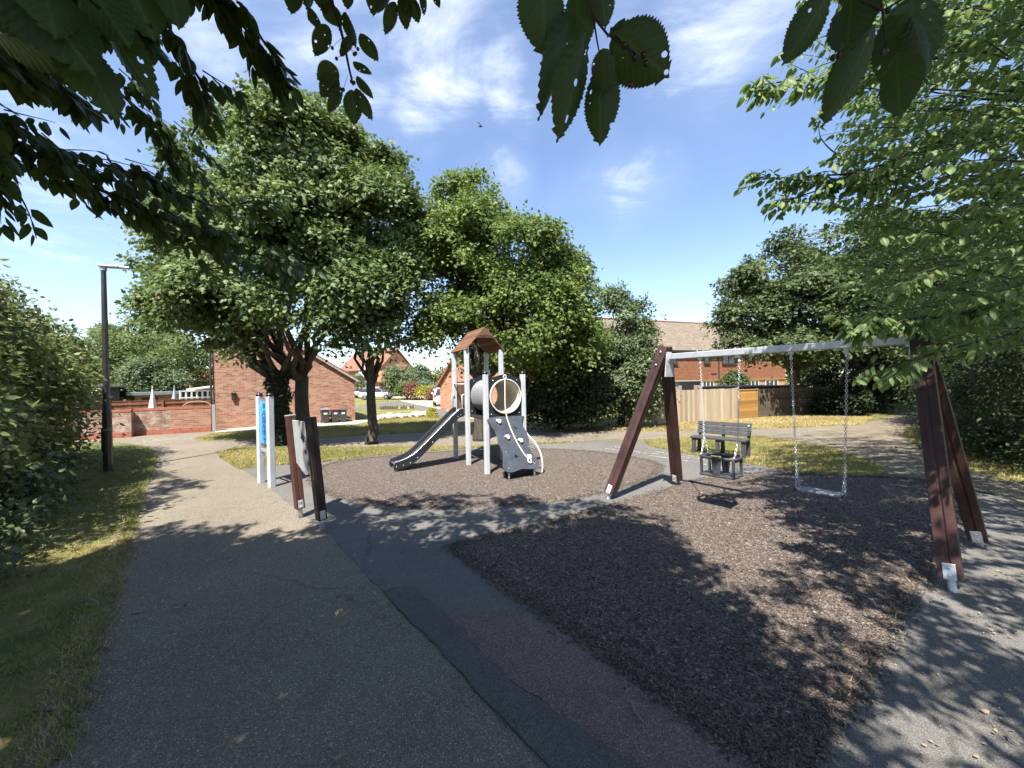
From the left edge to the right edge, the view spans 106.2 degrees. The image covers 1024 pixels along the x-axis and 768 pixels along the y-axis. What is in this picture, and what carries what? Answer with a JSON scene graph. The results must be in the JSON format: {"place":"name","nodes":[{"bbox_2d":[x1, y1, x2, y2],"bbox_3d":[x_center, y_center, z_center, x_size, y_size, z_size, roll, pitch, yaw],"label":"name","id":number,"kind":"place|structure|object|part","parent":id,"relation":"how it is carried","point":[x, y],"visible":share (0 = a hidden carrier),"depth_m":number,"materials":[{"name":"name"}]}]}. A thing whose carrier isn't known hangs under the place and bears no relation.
{"place":"outdoors","nodes":[
{"label":"outdoors","id":0,"kind":"place"},
{"bbox_2d":[0,444,160,767],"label":"grass","id":1,"kind":"structure","parent":0,"point":[127,452],"depth_m":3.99,"materials":[{"name":"green plant"}]},
{"bbox_2d":[80,393,102,410],"bbox_3d":[-21.687,1.308,19.500,0.118,1.619,2.098,-1,0,-5],"label":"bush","id":2,"kind":"object","parent":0,"point":[100,406],"visible":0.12,"depth_m":20.14,"materials":[{"name":"green plant"}]},
{"bbox_2d":[186,371,212,391],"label":"house","id":3,"kind":"structure","parent":0,"point":[198,384],"depth_m":34.70,"materials":[{"name":"brick"}]},
{"bbox_2d":[209,332,358,428],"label":"brick house","id":4,"kind":"structure","parent":0,"point":[237,390],"depth_m":17.19,"materials":[{"name":"red brick"}]},
{"bbox_2d":[215,420,367,431],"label":"pavement","id":5,"kind":"structure","parent":0,"point":[318,424],"depth_m":17.51,"materials":[{"name":"white concrete"}]},
{"bbox_2d":[319,408,329,422],"bbox_3d":[-8.919,1.516,18.320,0.409,0.697,0.504,-1,0,-35],"label":"wheelie bin","id":6,"kind":"object","parent":5,"relation":"on","point":[324,412],"visible":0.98,"depth_m":18.16,"materials":[{"name":"black plastic"}]},
{"bbox_2d":[330,408,339,421],"bbox_3d":[-8.537,1.519,18.540,0.398,0.675,0.491,-1,0,-34],"label":"wheelie bin","id":7,"kind":"object","parent":5,"relation":"on","point":[334,414],"visible":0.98,"depth_m":18.38,"materials":[{"name":"black plastic"}]},
{"bbox_2d":[339,408,346,421],"bbox_3d":[-8.232,1.522,18.733,0.388,0.656,0.481,-1,0,-27],"label":"wheelie bin","id":8,"kind":"object","parent":5,"relation":"on","point":[343,413],"visible":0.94,"depth_m":18.57,"materials":[{"name":"black plastic"}]},
{"bbox_2d":[194,416,448,440],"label":"grass","id":9,"kind":"structure","parent":0,"point":[413,421],"depth_m":15.16,"materials":[{"name":"green plant"}]},
{"bbox_2d":[355,401,464,422],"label":"driveway","id":10,"kind":"structure","parent":0,"point":[442,413],"depth_m":30.68,"materials":[{"name":"concrete"}]},
{"bbox_2d":[394,396,473,418],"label":"road","id":11,"kind":"structure","parent":0,"point":[428,403],"depth_m":39.14,"materials":[{"name":"grey asphalt"}]},
{"bbox_2d":[431,388,439,405],"bbox_3d":[-5.582,1.012,31.603,2.090,1.479,4.055,-1,0,-10],"label":"parked car","id":12,"kind":"object","parent":11,"relation":"on","point":[436,397],"visible":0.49,"depth_m":29.70,"materials":[{"name":"white metal"}]},
{"bbox_2d":[326,489,604,506],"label":"grass","id":13,"kind":"structure","parent":0,"point":[467,505],"depth_m":5.64,"materials":[{"name":"plant"}]},
{"bbox_2d":[51,412,918,767],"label":"path","id":14,"kind":"structure","parent":0,"point":[207,514],"depth_m":2.53,"materials":[{"name":"grey asphalt"}]},
{"bbox_2d":[284,414,327,530],"bbox_3d":[-2.632,1.094,4.892,0.864,1.390,0.185,-1,0,42],"label":"leaning play panel","id":15,"kind":"object","parent":14,"relation":"on","point":[303,447],"visible":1,"depth_m":4.84,"materials":[{"name":"metal"}]},
{"bbox_2d":[71,482,1023,763],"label":"leaf litter","id":16,"kind":"object","parent":14,"relation":"on","point":[461,688],"visible":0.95,"depth_m":2.46,"materials":[{"name":"brown plant"}]},
{"bbox_2d":[0,380,1023,767],"bbox_3d":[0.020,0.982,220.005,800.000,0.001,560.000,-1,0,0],"label":"ground","id":17,"kind":"structure","parent":0,"point":[16,700],"depth_m":3.63,"materials":[{"name":"green plant"}]},
{"bbox_2d":[0,446,96,588],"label":"ground plants","id":18,"kind":"object","parent":17,"relation":"on","point":[52,480],"visible":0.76,"depth_m":5.16,"materials":[{"name":"green plant"}]},
{"bbox_2d":[0,258,133,545],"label":"hedge","id":19,"kind":"object","parent":17,"relation":"on","point":[34,355],"visible":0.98,"depth_m":6.94,"materials":[{"name":"green plant"}]},
{"bbox_2d":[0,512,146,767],"bbox_3d":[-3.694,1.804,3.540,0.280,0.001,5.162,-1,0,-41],"label":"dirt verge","id":20,"kind":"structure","parent":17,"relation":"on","point":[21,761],"depth_m":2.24,"materials":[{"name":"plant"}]},
{"bbox_2d":[19,323,147,390],"bbox_3d":[-32.808,-1.247,29.907,8.118,7.323,7.187,-1,0,0],"label":"garden tree","id":21,"kind":"object","parent":17,"relation":"on","point":[116,340],"visible":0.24,"depth_m":29.32,"materials":[{"name":"green plant"}]},
{"bbox_2d":[95,385,126,400],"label":"shed","id":22,"kind":"structure","parent":17,"relation":"on","point":[114,393],"depth_m":23.32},
{"bbox_2d":[100,391,119,400],"bbox_3d":[-24.236,1.268,23.195,0.030,1.698,0.800,-1,0,42],"label":"door","id":23,"kind":"structure","parent":22,"relation":"in","point":[114,394],"depth_m":23.33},
{"bbox_2d":[97,264,131,471],"bbox_3d":[-8.613,-0.342,8.391,0.545,4.470,0.177,-1,0,-20],"label":"street lamp","id":24,"kind":"object","parent":17,"relation":"on","point":[107,442],"visible":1,"depth_m":8.29,"materials":[{"name":"metal"}]},
{"bbox_2d":[101,428,105,450],"bbox_3d":[-8.770,1.197,8.258,0.100,0.500,0.012,-1,0,0],"label":"door","id":25,"kind":"structure","parent":24,"relation":"in","point":[103,433],"depth_m":8.25,"materials":[{"name":"paint"}]},
{"bbox_2d":[35,401,215,439],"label":"garden wall","id":26,"kind":"structure","parent":17,"relation":"on","point":[157,421],"depth_m":14.99,"materials":[{"name":"brick"}]},
{"bbox_2d":[77,314,194,358],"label":"garden tree","id":27,"kind":"object","parent":17,"relation":"on","point":[128,325],"visible":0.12,"depth_m":34.80,"materials":[{"name":"green plant"}]},
{"bbox_2d":[94,351,198,401],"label":"garden tree","id":28,"kind":"object","parent":17,"relation":"on","point":[140,374],"visible":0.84,"depth_m":26.83,"materials":[{"name":"green plant"}]},
{"bbox_2d":[80,328,212,392],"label":"garden tree","id":29,"kind":"object","parent":17,"relation":"on","point":[174,344],"visible":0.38,"depth_m":29.84,"materials":[{"name":"green plant"}]},
{"bbox_2d":[119,391,178,401],"bbox_3d":[-25.601,1.359,26.935,4.900,1.622,2.759,-1,0,36],"label":"garden room","id":30,"kind":"object","parent":17,"relation":"on","point":[162,395],"visible":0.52,"depth_m":25.50,"materials":[{"name":"brick"}]},
{"bbox_2d":[142,397,157,399],"bbox_3d":[-24.085,1.501,25.597,0.030,1.230,0.800,-1,0,36],"label":"door","id":31,"kind":"structure","parent":30,"relation":"in","point":[145,398],"depth_m":25.48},
{"bbox_2d":[148,387,156,407],"bbox_3d":[-17.190,1.080,18.403,0.302,1.902,0.302,-1,0,-22],"label":"closed parasol","id":32,"kind":"object","parent":17,"relation":"on","point":[152,403],"visible":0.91,"depth_m":18.35,"materials":[{"name":"fabric"}]},
{"bbox_2d":[111,398,212,410],"bbox_3d":[-18.579,1.446,20.473,4.259,1.211,0.140,-1,0,-29],"label":"board fence","id":33,"kind":"object","parent":17,"relation":"on","point":[121,405],"visible":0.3,"depth_m":20.41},
{"bbox_2d":[172,387,176,398],"bbox_3d":[-21.502,1.108,24.503,0.261,1.976,0.261,-1,0,-22],"label":"closed parasol","id":34,"kind":"object","parent":17,"relation":"on","point":[174,395],"visible":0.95,"depth_m":24.46,"materials":[{"name":"white fabric"}]},
{"bbox_2d":[179,386,212,399],"bbox_3d":[-22.160,1.127,27.000,1.200,1.948,2.134,-1,0,26],"label":"conservatory","id":35,"kind":"object","parent":17,"relation":"on","point":[192,393],"visible":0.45,"depth_m":26.69,"materials":[{"name":"white paint"}]},
{"bbox_2d":[108,237,315,446],"bbox_3d":[-9.031,-1.614,12.237,6.858,7.203,3.859,-1,0,0],"label":"maple tree","id":36,"kind":"object","parent":17,"relation":"on","point":[276,380],"visible":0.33,"depth_m":11.43,"materials":[{"name":"green plant"}]},
{"bbox_2d":[111,68,385,420],"bbox_3d":[-7.231,-3.162,11.054,7.908,10.293,5.104,-1,0,0],"label":"maple tree","id":37,"kind":"object","parent":17,"relation":"on","point":[270,136],"visible":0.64,"depth_m":9.99,"materials":[{"name":"green plant"}]},
{"bbox_2d":[267,135,438,443],"bbox_3d":[-4.304,-2.715,11.430,4.726,9.145,4.623,-1,0,0],"label":"maple tree","id":38,"kind":"object","parent":17,"relation":"on","point":[376,278],"visible":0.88,"depth_m":10.54,"materials":[{"name":"green plant"}]},
{"bbox_2d":[355,387,364,397],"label":"parked car","id":39,"kind":"object","parent":17,"relation":"on","point":[356,393],"visible":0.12,"depth_m":55.38,"materials":[{"name":"silver metal"}]},
{"bbox_2d":[354,373,365,398],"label":"garden bush","id":40,"kind":"object","parent":17,"relation":"on","point":[361,382],"visible":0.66,"depth_m":51.71,"materials":[{"name":"green plant"}]},
{"bbox_2d":[358,388,394,399],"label":"parked car","id":41,"kind":"object","parent":17,"relation":"on","point":[380,392],"visible":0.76,"depth_m":46.96,"materials":[{"name":"white metal"}]},
{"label":"side window","id":42,"kind":"part","parent":41,"relation":"part of","materials":[{"name":"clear glass"}]},
{"bbox_2d":[341,348,412,395],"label":"house","id":43,"kind":"structure","parent":17,"relation":"on","point":[356,369],"depth_m":63.32,"materials":[{"name":"brick"}]},
{"bbox_2d":[375,371,388,391],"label":"garage","id":44,"kind":"structure","parent":17,"relation":"on","point":[378,384],"depth_m":57.23,"materials":[{"name":"brick"}]},
{"bbox_2d":[389,414,398,417],"bbox_3d":[-6.184,1.727,20.220,0.539,0.338,0.401,9,-17,-25],"label":"rock","id":45,"kind":"object","parent":17,"relation":"on","point":[393,416],"visible":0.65,"depth_m":20.07,"materials":[{"name":"stone"}]},
{"bbox_2d":[215,440,585,469],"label":"grass","id":46,"kind":"structure","parent":17,"relation":"on","point":[243,455],"depth_m":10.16,"materials":[{"name":"green plant"}]},
{"bbox_2d":[400,413,407,417],"bbox_3d":[-5.754,1.708,20.503,0.381,0.302,0.501,-1,0,23],"label":"rock","id":47,"kind":"object","parent":17,"relation":"on","point":[404,415],"visible":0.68,"depth_m":20.35,"materials":[{"name":"stone"}]},
{"bbox_2d":[393,379,416,399],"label":"garden bush","id":48,"kind":"object","parent":17,"relation":"on","point":[400,387],"visible":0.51,"depth_m":43.48,"materials":[{"name":"green plant"}]},
{"bbox_2d":[380,361,437,396],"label":"garden bush","id":49,"kind":"object","parent":17,"relation":"on","point":[393,378],"visible":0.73,"depth_m":45.78,"materials":[{"name":"green plant"}]},
{"bbox_2d":[399,378,425,400],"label":"garden bush","id":50,"kind":"object","parent":17,"relation":"on","point":[411,389],"visible":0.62,"depth_m":42.77,"materials":[{"name":"red plant"}]},
{"bbox_2d":[412,384,432,399],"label":"garden bush","id":51,"kind":"object","parent":17,"relation":"on","point":[421,390],"visible":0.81,"depth_m":42.05,"materials":[{"name":"yellow plant"}]},
{"bbox_2d":[415,377,436,399],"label":"garden bush","id":52,"kind":"object","parent":17,"relation":"on","point":[425,381],"visible":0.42,"depth_m":43.13,"materials":[{"name":"green plant"}]},
{"bbox_2d":[421,384,435,400],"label":"garden bush","id":53,"kind":"object","parent":17,"relation":"on","point":[429,395],"visible":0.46,"depth_m":41.39,"materials":[{"name":"red plant"}]},
{"bbox_2d":[424,405,440,417],"bbox_3d":[-4.176,1.406,20.240,0.963,0.833,1.029,-1,0,0],"label":"garden bush","id":54,"kind":"object","parent":17,"relation":"on","point":[430,412],"visible":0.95,"depth_m":20.13,"materials":[{"name":"yellow plant"}]},
{"bbox_2d":[423,362,446,382],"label":"trees","id":55,"kind":"object","parent":17,"relation":"on","point":[437,374],"visible":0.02,"depth_m":46.84,"materials":[{"name":"green plant"}]},
{"bbox_2d":[0,0,946,298],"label":"cherry tree","id":56,"kind":"object","parent":17,"relation":"on","point":[50,50],"visible":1,"depth_m":1.39,"materials":[{"name":"green plant"}]},
{"bbox_2d":[435,326,539,411],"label":"brick house","id":57,"kind":"structure","parent":17,"relation":"on","point":[445,396],"depth_m":25.33,"materials":[{"name":"red brick"}]},
{"bbox_2d":[396,160,620,440],"bbox_3d":[-0.184,-2.748,12.502,7.516,9.197,5.079,-1,0,0],"label":"lime tree","id":58,"kind":"object","parent":17,"relation":"on","point":[492,283],"visible":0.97,"depth_m":11.65,"materials":[{"name":"green plant"}]},
{"bbox_2d":[506,341,631,434],"bbox_3d":[1.927,-0.194,14.053,4.809,3.908,3.864,-1,0,-17],"label":"dark shrub","id":59,"kind":"object","parent":17,"relation":"on","point":[556,406],"visible":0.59,"depth_m":13.12,"materials":[{"name":"green plant"}]},
{"bbox_2d":[243,440,1023,767],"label":"playground surface","id":60,"kind":"object","parent":17,"relation":"on","point":[399,546],"visible":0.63,"depth_m":2.93,"materials":[{"name":"grey asphalt"}]},
{"bbox_2d":[255,393,275,487],"bbox_3d":[-4.423,0.986,6.896,0.638,1.658,0.116,-1,0,40],"label":"letter panel","id":61,"kind":"object","parent":60,"relation":"on","point":[265,431],"visible":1,"depth_m":6.84,"materials":[{"name":"white metal"}]},
{"bbox_2d":[322,449,659,507],"bbox_3d":[-0.555,1.722,7.753,7.166,0.001,4.705,-1,0,0],"label":"rubber surface","id":62,"kind":"object","parent":60,"relation":"on","point":[594,474],"visible":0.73,"depth_m":7.02,"materials":[{"name":"brown rubber"}]},
{"bbox_2d":[389,327,542,479],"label":"play tower","id":63,"kind":"structure","parent":62,"relation":"on","point":[504,416],"depth_m":7.87,"materials":[{"name":"metal"}]},
{"bbox_2d":[305,448,665,509],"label":"rubber chips","id":64,"kind":"object","parent":62,"relation":"on","point":[510,503],"visible":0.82,"depth_m":6.31,"materials":[{"name":"rubber"}]},
{"bbox_2d":[383,586,641,767],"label":"repair strip","id":65,"kind":"object","parent":60,"relation":"on","point":[550,736],"visible":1,"depth_m":2.09,"materials":[{"name":"asphalt"}]},
{"bbox_2d":[446,611,754,767],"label":"red surface","id":66,"kind":"object","parent":60,"relation":"on","point":[571,680],"visible":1,"depth_m":2.15,"materials":[{"name":"rubber"}]},
{"bbox_2d":[626,698,643,721],"bbox_3d":[0.651,1.698,2.009,0.044,0.020,0.145,-1,0,-14],"label":"twig","id":67,"kind":"object","parent":66,"relation":"on","point":[633,705],"visible":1,"depth_m":2.01,"materials":[{"name":"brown wood"}]},
{"bbox_2d":[451,546,754,747],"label":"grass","id":68,"kind":"structure","parent":60,"relation":"on","point":[573,631],"depth_m":2.74,"materials":[{"name":"plant"}]},
{"bbox_2d":[454,474,958,748],"bbox_3d":[3.266,1.651,4.959,7.424,0.001,3.089,-1,0,-35],"label":"rubber surface","id":69,"kind":"object","parent":60,"relation":"on","point":[784,675],"visible":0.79,"depth_m":3.50,"materials":[{"name":"rubber"}]},
{"bbox_2d":[441,471,967,767],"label":"rubber chips","id":70,"kind":"object","parent":69,"relation":"on","point":[766,753],"visible":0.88,"depth_m":2.71,"materials":[{"name":"rubber"}]},
{"bbox_2d":[604,330,988,592],"bbox_3d":[3.045,0.546,4.769,1.564,2.271,3.562,-1,0,-38],"label":"playground swing","id":71,"kind":"object","parent":69,"relation":"on","point":[946,467],"visible":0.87,"depth_m":3.75,"materials":[{"name":"wood"}]},
{"bbox_2d":[700,363,742,479],"bbox_3d":[2.776,0.468,5.127,0.335,1.508,0.521,-1,0,-39],"label":"toddler swing","id":72,"kind":"object","parent":71,"relation":"hanging from","point":[725,460],"visible":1,"depth_m":5.06,"materials":[{"name":"rubber"}]},
{"bbox_2d":[790,357,848,499],"bbox_3d":[3.433,0.468,4.301,0.172,1.527,0.528,-1,0,-39],"label":"flat swing","id":73,"kind":"object","parent":71,"relation":"hanging from","point":[843,495],"visible":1,"depth_m":4.25,"materials":[{"name":"metal"}]},
{"bbox_2d":[810,514,956,749],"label":"wood chips","id":74,"kind":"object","parent":60,"relation":"on","point":[871,642],"depth_m":2.74,"materials":[{"name":"plant"}]},
{"bbox_2d":[1004,733,1019,745],"bbox_3d":[2.352,1.667,1.805,0.033,0.016,0.054,-1,0,27],"label":"twig","id":75,"kind":"object","parent":60,"relation":"on","point":[1007,734],"visible":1,"depth_m":1.81,"materials":[{"name":"brown wood"}]},
{"bbox_2d":[586,278,681,427],"bbox_3d":[4.006,-1.206,14.812,4.575,5.913,3.995,-1,0,0],"label":"shrubby tree","id":76,"kind":"object","parent":17,"relation":"on","point":[633,342],"visible":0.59,"depth_m":14.15,"materials":[{"name":"green plant"}]},
{"bbox_2d":[675,380,702,389],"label":"shed","id":77,"kind":"structure","parent":17,"relation":"on","point":[688,385],"depth_m":20.70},
{"bbox_2d":[682,385,693,389],"bbox_3d":[9.473,0.750,20.692,0.800,1.411,0.030,-1,0,-20],"label":"door","id":78,"kind":"structure","parent":77,"relation":"in","point":[684,387],"depth_m":20.67,"materials":[{"name":"grey"}]},
{"bbox_2d":[595,317,785,385],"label":"row house","id":79,"kind":"structure","parent":17,"relation":"on","point":[681,337],"depth_m":34.75,"materials":[{"name":"brick"}]},
{"bbox_2d":[703,357,710,363],"bbox_3d":[17.127,-2.116,33.731,0.786,0.748,0.130,-1,0,-21],"label":"window","id":80,"kind":"structure","parent":79,"relation":"in","point":[707,361],"depth_m":33.76,"materials":[{"name":"grey glass"}]},
{"bbox_2d":[702,381,713,385],"bbox_3d":[17.299,0.163,33.892,1.338,0.821,0.060,-1,0,-21],"label":"window","id":81,"kind":"structure","parent":79,"relation":"in","point":[704,383],"depth_m":33.87,"materials":[{"name":"white paint"}]},
{"bbox_2d":[722,356,735,364],"bbox_3d":[19.604,-2.156,34.709,1.757,0.818,0.130,-1,0,-21],"label":"window","id":82,"kind":"structure","parent":79,"relation":"in","point":[726,360],"depth_m":34.69,"materials":[{"name":"grey glass"}]},
{"bbox_2d":[747,380,758,384],"bbox_3d":[22.540,0.061,35.952,1.505,0.846,0.060,-1,0,-21],"label":"window","id":83,"kind":"structure","parent":79,"relation":"in","point":[754,382],"depth_m":36.03,"materials":[{"name":"white paint"}]},
{"bbox_2d":[765,379,777,384],"bbox_3d":[24.918,0.006,36.887,1.734,0.855,0.060,-1,0,-21],"label":"window","id":84,"kind":"structure","parent":79,"relation":"in","point":[773,382],"depth_m":36.89,"materials":[{"name":"white paint"}]},
{"bbox_2d":[649,387,738,424],"bbox_3d":[7.536,0.870,15.723,4.687,1.348,0.116,-1,0,-20],"label":"board fence","id":85,"kind":"object","parent":17,"relation":"on","point":[719,404],"visible":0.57,"depth_m":15.82,"materials":[{"name":"beige wood"}]},
{"bbox_2d":[690,421,751,459],"bbox_3d":[4.750,1.254,8.755,0.545,0.741,1.153,-1,0,-43],"label":"park bench","id":86,"kind":"object","parent":17,"relation":"on","point":[720,427],"visible":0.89,"depth_m":8.76,"materials":[{"name":"wood"}]},
{"bbox_2d":[713,365,751,385],"bbox_3d":[16.075,0.048,27.899,3.235,2.797,2.622,-1,0,0],"label":"garden bush","id":87,"kind":"object","parent":17,"relation":"on","point":[730,380],"visible":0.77,"depth_m":27.52,"materials":[{"name":"green plant"}]},
{"bbox_2d":[739,389,757,418],"bbox_3d":[10.309,0.856,16.820,1.310,1.257,0.135,-1,0,-24],"label":"board fence","id":88,"kind":"object","parent":17,"relation":"on","point":[747,408],"visible":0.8,"depth_m":16.78,"materials":[{"name":"wood"}]},
{"bbox_2d":[701,385,803,410],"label":"shed","id":89,"kind":"structure","parent":17,"relation":"on","point":[745,386],"depth_m":20.30,"materials":[{"name":"wood"}]},
{"bbox_2d":[640,439,884,476],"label":"curb","id":90,"kind":"structure","parent":17,"relation":"on","point":[784,468],"depth_m":7.14,"materials":[{"name":"grey concrete"}]},
{"bbox_2d":[755,386,834,416],"bbox_3d":[13.877,0.762,18.077,6.356,1.293,0.110,-1,0,-18],"label":"panel fence","id":91,"kind":"object","parent":17,"relation":"on","point":[768,403],"visible":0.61,"depth_m":17.56,"materials":[{"name":"brown wood"}]},
{"bbox_2d":[785,362,860,386],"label":"trees","id":92,"kind":"object","parent":17,"relation":"on","point":[787,378],"visible":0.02,"depth_m":38.72,"materials":[{"name":"green plant"}]},
{"bbox_2d":[699,205,959,408],"bbox_3d":[15.061,-3.440,18.223,12.656,9.815,7.954,-1,0,0],"label":"sycamore tree","id":93,"kind":"object","parent":17,"relation":"on","point":[767,305],"visible":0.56,"depth_m":17.13,"materials":[{"name":"green plant"}]},
{"bbox_2d":[804,368,897,415],"bbox_3d":[15.910,0.352,17.833,4.880,2.231,2.390,-1,0,-28],"label":"garden bush","id":94,"kind":"object","parent":17,"relation":"on","point":[860,398],"visible":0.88,"depth_m":17.17,"materials":[{"name":"green plant"}]},
{"bbox_2d":[733,0,1023,392],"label":"cherry tree","id":95,"kind":"object","parent":17,"relation":"on","point":[996,315],"visible":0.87,"depth_m":3.20,"materials":[{"name":"green plant"}]},
{"bbox_2d":[800,287,973,407],"bbox_3d":[22.501,-4.003,23.048,10.358,10.750,13.262,-1,0,39],"label":"dark tree","id":96,"kind":"object","parent":17,"relation":"on","point":[825,379],"visible":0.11,"depth_m":21.86,"materials":[{"name":"green plant"}]},
{"bbox_2d":[873,206,1023,387],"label":"dark tree","id":97,"kind":"object","parent":17,"relation":"on","point":[898,355],"visible":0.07,"depth_m":15.46,"materials":[{"name":"green plant"}]},
{"bbox_2d":[891,318,1023,476],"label":"hedge","id":98,"kind":"object","parent":17,"relation":"on","point":[970,415],"visible":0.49,"depth_m":7.80,"materials":[{"name":"green plant"}]},
{"bbox_2d":[944,350,1023,434],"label":"bramble","id":99,"kind":"object","parent":17,"relation":"on","point":[999,391],"visible":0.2,"depth_m":8.38,"materials":[{"name":"green plant"}]},
{"bbox_2d":[0,0,1023,390],"label":"sky","id":100,"kind":"structure","parent":0,"point":[653,205],"materials":[{"name":"blue"}]},
{"bbox_2d":[601,415,872,430],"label":"grass","id":101,"kind":"structure","parent":0,"point":[832,420],"depth_m":14.76,"materials":[{"name":"plant"}]},
{"bbox_2d":[647,435,886,475],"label":"grass","id":102,"kind":"structure","parent":0,"point":[836,455],"depth_m":8.67,"materials":[{"name":"green plant"}]},
{"bbox_2d":[802,421,1023,504],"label":"dirt path","id":103,"kind":"structure","parent":0,"point":[878,441],"depth_m":8.79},
{"bbox_2d":[900,424,1023,486],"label":"grass","id":104,"kind":"structure","parent":0,"point":[992,466],"depth_m":7.25,"materials":[{"name":"green plant"}]}
]}

